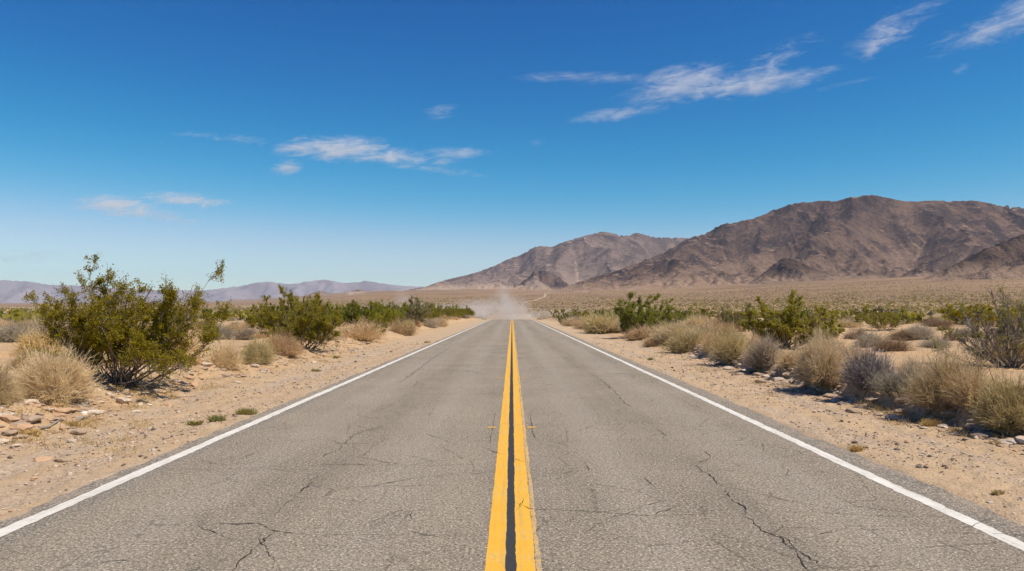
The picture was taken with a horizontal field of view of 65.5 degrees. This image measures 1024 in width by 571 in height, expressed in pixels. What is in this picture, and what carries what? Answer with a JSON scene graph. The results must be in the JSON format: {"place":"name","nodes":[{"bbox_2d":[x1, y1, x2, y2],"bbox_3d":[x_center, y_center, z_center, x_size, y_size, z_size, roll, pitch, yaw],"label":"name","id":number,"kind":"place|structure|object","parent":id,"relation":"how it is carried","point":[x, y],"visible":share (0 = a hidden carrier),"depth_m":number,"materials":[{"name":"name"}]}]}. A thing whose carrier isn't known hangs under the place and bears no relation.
{"place":"outdoors","nodes":[
{"label":"outdoors","id":0,"kind":"place"},
{"bbox_2d":[0,280,422,302],"bbox_3d":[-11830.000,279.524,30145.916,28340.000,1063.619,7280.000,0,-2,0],"label":"mountains","id":1,"kind":"structure","parent":0,"point":[10,291],"depth_m":29637.62,"materials":[{"name":"grey stone"}]},
{"bbox_2d":[233,287,423,300],"bbox_3d":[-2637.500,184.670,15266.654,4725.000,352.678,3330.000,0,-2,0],"label":"hills","id":2,"kind":"structure","parent":0,"point":[322,292],"depth_m":14869.04,"materials":[{"name":"brown stone"}]},
{"bbox_2d":[0,319,1023,570],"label":"road","id":3,"kind":"structure","parent":0,"point":[412,461],"depth_m":7.03,"materials":[{"name":"grey asphalt"}]},
{"bbox_2d":[0,277,1023,524],"bbox_3d":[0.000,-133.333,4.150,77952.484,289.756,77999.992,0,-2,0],"label":"ground","id":4,"kind":"structure","parent":0,"point":[962,481],"depth_m":15.15,"materials":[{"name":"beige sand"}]},
{"bbox_2d":[0,415,19,421],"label":"stone","id":5,"kind":"object","parent":4,"relation":"on","point":[8,418],"visible":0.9,"depth_m":10.68,"materials":[{"name":"beige stone"}]},
{"bbox_2d":[0,351,30,405],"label":"dry bush","id":6,"kind":"object","parent":4,"relation":"on","point":[9,388],"visible":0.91,"depth_m":11.72,"materials":[{"name":"beige plant"}]},
{"bbox_2d":[0,318,41,342],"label":"dry bush","id":7,"kind":"object","parent":4,"relation":"on","point":[7,334],"visible":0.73,"depth_m":38.07,"materials":[{"name":"grey plant"}]},
{"bbox_2d":[5,350,38,369],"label":"dry bush","id":8,"kind":"object","parent":4,"relation":"on","point":[15,360],"visible":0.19,"depth_m":17.81,"materials":[{"name":"beige plant"}]},
{"bbox_2d":[0,312,45,332],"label":"dry bush","id":9,"kind":"object","parent":4,"relation":"on","point":[28,326],"visible":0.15,"depth_m":43.56,"materials":[{"name":"grey plant"}]},
{"bbox_2d":[11,428,42,434],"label":"grass tuft","id":10,"kind":"object","parent":4,"relation":"on","point":[30,432],"visible":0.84,"depth_m":10.48,"materials":[{"name":"beige plant"}]},
{"bbox_2d":[7,323,70,356],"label":"rabbitbrush","id":11,"kind":"object","parent":4,"relation":"on","point":[22,342],"visible":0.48,"depth_m":23.43,"materials":[{"name":"grey plant"}]},
{"bbox_2d":[19,312,70,339],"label":"dry bush","id":12,"kind":"object","parent":4,"relation":"on","point":[40,328],"visible":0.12,"depth_m":39.84,"materials":[{"name":"beige plant"}]},
{"bbox_2d":[8,337,112,405],"bbox_3d":[-7.590,1.403,12.990,1.966,1.356,1.789,-1,-2,18],"label":"dry bush","id":13,"kind":"object","parent":4,"relation":"on","point":[48,379],"visible":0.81,"depth_m":12.74,"materials":[{"name":"beige plant"}]},
{"bbox_2d":[17,253,232,389],"bbox_3d":[-7.712,0.697,15.905,3.844,2.708,3.214,0,-2,0],"label":"creosote bush","id":14,"kind":"object","parent":4,"relation":"on","point":[113,333],"visible":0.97,"depth_m":15.52,"materials":[{"name":"green plant"}]},
{"bbox_2d":[167,327,206,352],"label":"rabbitbrush","id":15,"kind":"object","parent":4,"relation":"on","point":[194,342],"visible":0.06,"depth_m":23.55,"materials":[{"name":"beige plant"}]},
{"bbox_2d":[185,419,203,425],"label":"grass tuft","id":16,"kind":"object","parent":4,"relation":"on","point":[196,423],"visible":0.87,"depth_m":11.40,"materials":[{"name":"plant"}]},
{"bbox_2d":[0,337,393,462],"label":"rubble","id":17,"kind":"object","parent":4,"relation":"on","point":[24,422],"visible":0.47,"depth_m":12.56,"materials":[{"name":"stone"}]},
{"bbox_2d":[184,349,210,363],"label":"rabbitbrush","id":18,"kind":"object","parent":4,"relation":"on","point":[200,359],"visible":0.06,"depth_m":19.96,"materials":[{"name":"beige plant"}]},
{"bbox_2d":[196,306,223,319],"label":"creosote bush","id":19,"kind":"object","parent":4,"relation":"on","point":[207,310],"visible":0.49,"depth_m":99.05,"materials":[{"name":"green plant"}]},
{"bbox_2d":[202,318,225,339],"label":"dry bush","id":20,"kind":"object","parent":4,"relation":"on","point":[222,335],"visible":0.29,"depth_m":39.50,"materials":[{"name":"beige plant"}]},
{"bbox_2d":[203,414,228,421],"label":"grass tuft","id":21,"kind":"object","parent":4,"relation":"on","point":[218,418],"visible":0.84,"depth_m":11.79,"materials":[{"name":"green plant"}]},
{"bbox_2d":[202,336,249,370],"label":"dry bush","id":22,"kind":"object","parent":4,"relation":"on","point":[227,358],"visible":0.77,"depth_m":20.67,"materials":[{"name":"beige plant"}]},
{"bbox_2d":[218,323,235,339],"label":"dry bush","id":23,"kind":"object","parent":4,"relation":"on","point":[227,333],"visible":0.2,"depth_m":40.08,"materials":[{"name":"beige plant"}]},
{"bbox_2d":[219,320,244,333],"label":"dry bush","id":24,"kind":"object","parent":4,"relation":"on","point":[233,327],"visible":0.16,"depth_m":44.95,"materials":[{"name":"beige plant"}]},
{"bbox_2d":[227,325,257,339],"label":"dry bush","id":25,"kind":"object","parent":4,"relation":"on","point":[243,334],"visible":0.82,"depth_m":39.65,"materials":[{"name":"beige plant"}]},
{"bbox_2d":[232,319,257,327],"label":"dry bush","id":26,"kind":"object","parent":4,"relation":"on","point":[244,325],"visible":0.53,"depth_m":58.44,"materials":[{"name":"beige plant"}]},
{"bbox_2d":[235,407,259,414],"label":"grass tuft","id":27,"kind":"object","parent":4,"relation":"on","point":[244,411],"visible":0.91,"depth_m":12.37,"materials":[{"name":"green plant"}]},
{"bbox_2d":[238,333,282,363],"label":"rabbitbrush","id":28,"kind":"object","parent":4,"relation":"on","point":[259,353],"visible":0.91,"depth_m":23.02,"materials":[{"name":"beige plant"}]},
{"bbox_2d":[252,330,268,338],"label":"dry bush","id":29,"kind":"object","parent":4,"relation":"on","point":[258,335],"visible":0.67,"depth_m":39.42,"materials":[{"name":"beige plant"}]},
{"bbox_2d":[244,304,282,331],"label":"creosote bush","id":30,"kind":"object","parent":4,"relation":"on","point":[250,319],"visible":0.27,"depth_m":46.41,"materials":[{"name":"green plant"}]},
{"bbox_2d":[258,327,310,358],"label":"dry bush","id":31,"kind":"object","parent":4,"relation":"on","point":[286,347],"visible":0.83,"depth_m":26.10,"materials":[{"name":"beige plant"}]},
{"bbox_2d":[253,284,343,352],"bbox_3d":[-7.818,1.372,29.533,3.480,2.811,3.369,0,-2,0],"label":"creosote bush","id":32,"kind":"object","parent":4,"relation":"on","point":[309,327],"visible":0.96,"depth_m":28.94,"materials":[{"name":"green plant"}]},
{"bbox_2d":[298,293,322,317],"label":"creosote bush","id":33,"kind":"object","parent":4,"relation":"on","point":[316,302],"visible":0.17,"depth_m":46.99,"materials":[{"name":"green plant"}]},
{"bbox_2d":[291,293,333,317],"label":"creosote bush","id":34,"kind":"object","parent":4,"relation":"on","point":[296,297],"visible":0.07,"depth_m":53.44,"materials":[{"name":"green plant"}]},
{"bbox_2d":[326,304,355,326],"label":"creosote bush","id":35,"kind":"object","parent":4,"relation":"on","point":[342,313],"visible":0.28,"depth_m":66.78,"materials":[{"name":"green plant"}]},
{"bbox_2d":[333,299,379,326],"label":"creosote bush","id":36,"kind":"object","parent":4,"relation":"on","point":[352,318],"visible":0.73,"depth_m":57.01,"materials":[{"name":"green plant"}]},
{"bbox_2d":[334,315,388,341],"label":"dry bush","id":37,"kind":"object","parent":4,"relation":"on","point":[364,333],"visible":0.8,"depth_m":39.82,"materials":[{"name":"beige plant"}]},
{"bbox_2d":[356,303,388,325],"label":"creosote bush","id":38,"kind":"object","parent":4,"relation":"on","point":[383,307],"visible":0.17,"depth_m":61.03,"materials":[{"name":"green plant"}]},
{"bbox_2d":[371,321,386,336],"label":"dry bush","id":39,"kind":"object","parent":4,"relation":"on","point":[381,327],"visible":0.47,"depth_m":44.03,"materials":[{"name":"plant"}]},
{"bbox_2d":[355,298,403,327],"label":"creosote bush","id":40,"kind":"object","parent":4,"relation":"on","point":[388,318],"visible":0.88,"depth_m":56.37,"materials":[{"name":"green plant"}]},
{"bbox_2d":[388,317,417,335],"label":"dry bush","id":41,"kind":"object","parent":4,"relation":"on","point":[404,330],"visible":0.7,"depth_m":51.53,"materials":[{"name":"grey plant"}]},
{"bbox_2d":[390,295,433,325],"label":"grey green shrub","id":42,"kind":"object","parent":4,"relation":"on","point":[412,315],"visible":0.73,"depth_m":64.78,"materials":[{"name":"green plant"}]},
{"bbox_2d":[421,306,437,319],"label":"creosote bush","id":43,"kind":"object","parent":4,"relation":"on","point":[430,316],"visible":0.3,"depth_m":79.20,"materials":[{"name":"green plant"}]},
{"bbox_2d":[422,317,442,327],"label":"dry bush","id":44,"kind":"object","parent":4,"relation":"on","point":[430,324],"visible":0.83,"depth_m":72.17,"materials":[{"name":"grey plant"}]},
{"bbox_2d":[434,317,450,326],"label":"dry bush","id":45,"kind":"object","parent":4,"relation":"on","point":[443,323],"visible":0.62,"depth_m":78.16,"materials":[{"name":"grey plant"}]},
{"bbox_2d":[440,307,454,317],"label":"creosote bush","id":46,"kind":"object","parent":4,"relation":"on","point":[449,313],"visible":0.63,"depth_m":108.49,"materials":[{"name":"green plant"}]},
{"bbox_2d":[0,278,1023,324],"bbox_3d":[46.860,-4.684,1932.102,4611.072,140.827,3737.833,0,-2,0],"label":"scrub","id":47,"kind":"object","parent":4,"relation":"on","point":[11,313],"visible":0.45,"depth_m":747.72,"materials":[{"name":"green plant"}]},
{"bbox_2d":[548,309,575,319],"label":"creosote bush","id":48,"kind":"object","parent":4,"relation":"on","point":[557,311],"visible":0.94,"depth_m":126.44,"materials":[{"name":"green plant"}]},
{"bbox_2d":[559,315,583,326],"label":"dry bush","id":49,"kind":"object","parent":4,"relation":"on","point":[568,323],"visible":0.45,"depth_m":83.18,"materials":[{"name":"grey plant"}]},
{"bbox_2d":[571,316,595,328],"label":"dry bush","id":50,"kind":"object","parent":4,"relation":"on","point":[577,324],"visible":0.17,"depth_m":70.97,"materials":[{"name":"grey plant"}]},
{"bbox_2d":[573,308,600,318],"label":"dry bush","id":51,"kind":"object","parent":4,"relation":"on","point":[579,315],"visible":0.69,"depth_m":92.23,"materials":[{"name":"green plant"}]},
{"bbox_2d":[576,297,617,333],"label":"dry bush","id":52,"kind":"object","parent":4,"relation":"on","point":[593,326],"visible":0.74,"depth_m":56.68,"materials":[{"name":"beige plant"}]},
{"bbox_2d":[601,316,623,331],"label":"dry bush","id":53,"kind":"object","parent":4,"relation":"on","point":[617,325],"visible":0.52,"depth_m":56.01,"materials":[{"name":"beige plant"}]},
{"bbox_2d":[620,322,634,336],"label":"creosote bush","id":54,"kind":"object","parent":4,"relation":"on","point":[622,324],"visible":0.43,"depth_m":48.94,"materials":[{"name":"green plant"}]},
{"bbox_2d":[618,323,656,340],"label":"dry bush","id":55,"kind":"object","parent":4,"relation":"on","point":[640,334],"visible":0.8,"depth_m":43.52,"materials":[{"name":"beige plant"}]},
{"bbox_2d":[614,291,687,331],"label":"creosote bush","id":56,"kind":"object","parent":4,"relation":"on","point":[630,317],"visible":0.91,"depth_m":46.41,"materials":[{"name":"green plant"}]},
{"bbox_2d":[641,335,668,346],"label":"dry bush","id":57,"kind":"object","parent":4,"relation":"on","point":[649,342],"visible":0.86,"depth_m":36.49,"materials":[{"name":"brown plant"}]},
{"bbox_2d":[646,318,673,343],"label":"rabbitbrush","id":58,"kind":"object","parent":4,"relation":"on","point":[655,329],"visible":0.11,"depth_m":37.82,"materials":[{"name":"brown plant"}]},
{"bbox_2d":[646,318,697,340],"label":"dry bush","id":59,"kind":"object","parent":4,"relation":"on","point":[659,334],"visible":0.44,"depth_m":36.33,"materials":[{"name":"beige plant"}]},
{"bbox_2d":[654,322,707,352],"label":"rabbitbrush","id":60,"kind":"object","parent":4,"relation":"on","point":[683,343],"visible":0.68,"depth_m":30.90,"materials":[{"name":"beige plant"}]},
{"bbox_2d":[673,307,713,318],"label":"creosote bush","id":61,"kind":"object","parent":4,"relation":"on","point":[702,310],"visible":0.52,"depth_m":75.42,"materials":[{"name":"green plant"}]},
{"bbox_2d":[682,307,710,327],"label":"dry bush","id":62,"kind":"object","parent":4,"relation":"on","point":[697,320],"visible":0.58,"depth_m":58.27,"materials":[{"name":"beige plant"}]},
{"bbox_2d":[683,317,727,340],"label":"dry bush","id":63,"kind":"object","parent":4,"relation":"on","point":[711,328],"visible":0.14,"depth_m":32.61,"materials":[{"name":"beige plant"}]},
{"bbox_2d":[695,329,728,351],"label":"dry bush","id":64,"kind":"object","parent":4,"relation":"on","point":[709,342],"visible":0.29,"depth_m":27.45,"materials":[{"name":"beige plant"}]},
{"bbox_2d":[697,314,739,333],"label":"dry bush","id":65,"kind":"object","parent":4,"relation":"on","point":[719,325],"visible":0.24,"depth_m":41.05,"materials":[{"name":"beige plant"}]},
{"bbox_2d":[704,319,750,343],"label":"dry bush","id":66,"kind":"object","parent":4,"relation":"on","point":[726,333],"visible":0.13,"depth_m":29.56,"materials":[{"name":"beige plant"}]},
{"bbox_2d":[706,318,753,364],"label":"rabbitbrush","id":67,"kind":"object","parent":4,"relation":"on","point":[728,351],"visible":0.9,"depth_m":23.70,"materials":[{"name":"beige plant"}]},
{"bbox_2d":[714,303,753,329],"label":"grey green shrub","id":68,"kind":"object","parent":4,"relation":"on","point":[725,318],"visible":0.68,"depth_m":52.08,"materials":[{"name":"green plant"}]},
{"bbox_2d":[743,331,761,347],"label":"dry bush","id":69,"kind":"object","parent":4,"relation":"on","point":[751,338],"visible":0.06,"depth_m":24.64,"materials":[{"name":"beige plant"}]},
{"bbox_2d":[739,328,787,369],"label":"dry bush","id":70,"kind":"object","parent":4,"relation":"on","point":[762,353],"visible":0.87,"depth_m":20.86,"materials":[{"name":"beige plant"}]},
{"bbox_2d":[772,340,804,370],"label":"dry bush","id":71,"kind":"object","parent":4,"relation":"on","point":[787,361],"visible":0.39,"depth_m":19.27,"materials":[{"name":"beige plant"}]},
{"bbox_2d":[738,289,844,348],"bbox_3d":[9.808,1.199,28.256,3.241,2.232,3.880,2,-2,-42],"label":"creosote bush","id":72,"kind":"object","parent":4,"relation":"on","point":[780,325],"visible":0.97,"depth_m":27.97,"materials":[{"name":"green plant"}]},
{"bbox_2d":[788,316,860,388],"bbox_3d":[6.310,1.348,16.171,1.622,1.585,2.223,-1,-2,34],"label":"dry bush","id":73,"kind":"object","parent":4,"relation":"on","point":[818,360],"visible":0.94,"depth_m":15.71,"materials":[{"name":"beige plant"}]},
{"bbox_2d":[642,339,1023,450],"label":"rubble","id":74,"kind":"object","parent":4,"relation":"on","point":[984,433],"visible":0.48,"depth_m":13.53,"materials":[{"name":"stone"}]},
{"bbox_2d":[835,318,863,327],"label":"dry bush","id":75,"kind":"object","parent":4,"relation":"on","point":[845,322],"visible":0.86,"depth_m":59.16,"materials":[{"name":"beige plant"}]},
{"bbox_2d":[840,324,870,338],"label":"dry bush","id":76,"kind":"object","parent":4,"relation":"on","point":[850,335],"visible":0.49,"depth_m":37.12,"materials":[{"name":"beige plant"}]},
{"bbox_2d":[834,338,878,362],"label":"dry bush","id":77,"kind":"object","parent":4,"relation":"on","point":[855,347],"visible":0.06,"depth_m":17.76,"materials":[{"name":"beige plant"}]},
{"bbox_2d":[845,443,868,451],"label":"grass tuft","id":78,"kind":"object","parent":4,"relation":"on","point":[854,448],"visible":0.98,"depth_m":9.14,"materials":[{"name":"beige plant"}]},
{"bbox_2d":[829,340,899,391],"bbox_3d":[6.458,1.451,14.447,1.289,1.051,1.170,0,-2,0],"label":"dry bush","id":79,"kind":"object","parent":4,"relation":"on","point":[860,369],"visible":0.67,"depth_m":14.39,"materials":[{"name":"grey plant"}]},
{"bbox_2d":[853,327,888,347],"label":"dry bush","id":80,"kind":"object","parent":4,"relation":"on","point":[865,339],"visible":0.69,"depth_m":29.65,"materials":[{"name":"beige plant"}]},
{"bbox_2d":[853,306,893,321],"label":"creosote bush","id":81,"kind":"object","parent":4,"relation":"on","point":[879,309],"visible":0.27,"depth_m":69.16,"materials":[{"name":"green plant"}]},
{"bbox_2d":[854,305,915,330],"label":"creosote bush","id":82,"kind":"object","parent":4,"relation":"on","point":[868,319],"visible":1,"depth_m":54.34,"materials":[{"name":"green plant"}]},
{"bbox_2d":[868,336,920,351],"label":"dry bush","id":83,"kind":"object","parent":4,"relation":"on","point":[893,345],"visible":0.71,"depth_m":24.43,"materials":[{"name":"brown plant"}]},
{"bbox_2d":[863,355,929,397],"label":"dry bush","id":84,"kind":"object","parent":4,"relation":"on","point":[887,383],"visible":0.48,"depth_m":13.31,"materials":[{"name":"beige plant"}]},
{"bbox_2d":[883,325,924,340],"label":"dry bush","id":85,"kind":"object","parent":4,"relation":"on","point":[902,334],"visible":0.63,"depth_m":37.64,"materials":[{"name":"brown plant"}]},
{"bbox_2d":[894,353,929,375],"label":"dry bush","id":86,"kind":"object","parent":4,"relation":"on","point":[914,365],"visible":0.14,"depth_m":16.20,"materials":[{"name":"beige plant"}]},
{"bbox_2d":[905,321,941,339],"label":"dry bush","id":87,"kind":"object","parent":4,"relation":"on","point":[927,333],"visible":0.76,"depth_m":37.37,"materials":[{"name":"beige plant"}]},
{"bbox_2d":[916,417,951,426],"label":"grass tuft","id":88,"kind":"object","parent":4,"relation":"on","point":[927,422],"visible":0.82,"depth_m":11.51,"materials":[{"name":"brown plant"}]},
{"bbox_2d":[912,315,956,326],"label":"dry bush","id":89,"kind":"object","parent":4,"relation":"on","point":[936,323],"visible":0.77,"depth_m":59.51,"materials":[{"name":"brown plant"}]},
{"bbox_2d":[915,335,955,348],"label":"dry bush","id":90,"kind":"object","parent":4,"relation":"on","point":[932,341],"visible":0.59,"depth_m":28.36,"materials":[{"name":"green plant"}]},
{"bbox_2d":[892,326,996,410],"bbox_3d":[6.612,1.268,12.311,1.692,1.348,1.654,0,-2,0],"label":"dry bush","id":91,"kind":"object","parent":4,"relation":"on","point":[925,392],"visible":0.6,"depth_m":12.01,"materials":[{"name":"beige plant"}]},
{"bbox_2d":[942,330,957,340],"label":"dry bush","id":92,"kind":"object","parent":4,"relation":"on","point":[951,338],"visible":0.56,"depth_m":37.91,"materials":[{"name":"brown plant"}]},
{"bbox_2d":[940,301,988,324],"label":"creosote bush","id":93,"kind":"object","parent":4,"relation":"on","point":[954,314],"visible":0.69,"depth_m":69.63,"materials":[{"name":"green plant"}]},
{"bbox_2d":[947,324,985,336],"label":"dry bush","id":94,"kind":"object","parent":4,"relation":"on","point":[963,330],"visible":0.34,"depth_m":44.37,"materials":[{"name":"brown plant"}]},
{"bbox_2d":[938,355,1012,408],"bbox_3d":[6.784,1.401,11.491,0.986,0.817,0.968,1,-2,-16],"label":"dry bush","id":95,"kind":"object","parent":4,"relation":"on","point":[964,391],"visible":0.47,"depth_m":11.44,"materials":[{"name":"beige plant"}]},
{"bbox_2d":[930,282,1023,367],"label":"half dead shrub","id":96,"kind":"object","parent":4,"relation":"on","point":[1015,341],"visible":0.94,"depth_m":19.27,"materials":[{"name":"grey plant"}]},
{"bbox_2d":[963,303,1017,325],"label":"creosote bush","id":97,"kind":"object","parent":4,"relation":"on","point":[993,318],"visible":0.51,"depth_m":57.67,"materials":[{"name":"green plant"}]},
{"bbox_2d":[968,358,1023,433],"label":"dry bush","id":98,"kind":"object","parent":4,"relation":"on","point":[1001,406],"visible":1,"depth_m":10.52,"materials":[{"name":"beige plant"}]},
{"bbox_2d":[991,489,1005,494],"bbox_3d":[4.307,1.840,7.071,0.139,0.058,0.118,1,-2,-26],"label":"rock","id":99,"kind":"object","parent":4,"relation":"on","point":[995,492],"visible":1,"depth_m":7.06,"materials":[{"name":"beige stone"}]},
{"bbox_2d":[0,0,1023,290],"label":"sky","id":100,"kind":"structure","parent":0,"point":[420,143],"materials":[{"name":"blue"}]},
{"bbox_2d":[345,232,687,294],"bbox_3d":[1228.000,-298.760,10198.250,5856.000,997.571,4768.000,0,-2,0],"label":"mountains","id":101,"kind":"structure","parent":0,"point":[576,260],"depth_m":9698.27,"materials":[{"name":"brown stone"}]},
{"bbox_2d":[514,270,568,289],"bbox_3d":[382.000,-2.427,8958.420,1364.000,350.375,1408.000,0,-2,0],"label":"hills","id":102,"kind":"structure","parent":0,"point":[551,280],"depth_m":8793.30,"materials":[{"name":"stone"}]},
{"bbox_2d":[529,195,1023,292],"bbox_3d":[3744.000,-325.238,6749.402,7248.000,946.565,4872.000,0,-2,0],"label":"mountains","id":103,"kind":"structure","parent":0,"point":[883,236],"depth_m":6399.31,"materials":[{"name":"brown stone"}]},
{"bbox_2d":[748,258,932,283],"bbox_3d":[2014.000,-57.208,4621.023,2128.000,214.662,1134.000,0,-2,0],"label":"hills","id":104,"kind":"structure","parent":0,"point":[783,270],"depth_m":4520.94,"materials":[{"name":"brown stone"}]},
{"bbox_2d":[922,234,1023,281],"bbox_3d":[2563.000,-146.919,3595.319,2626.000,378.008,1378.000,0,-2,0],"label":"hills","id":105,"kind":"structure","parent":0,"point":[1003,259],"depth_m":3313.20,"materials":[{"name":"brown stone"}]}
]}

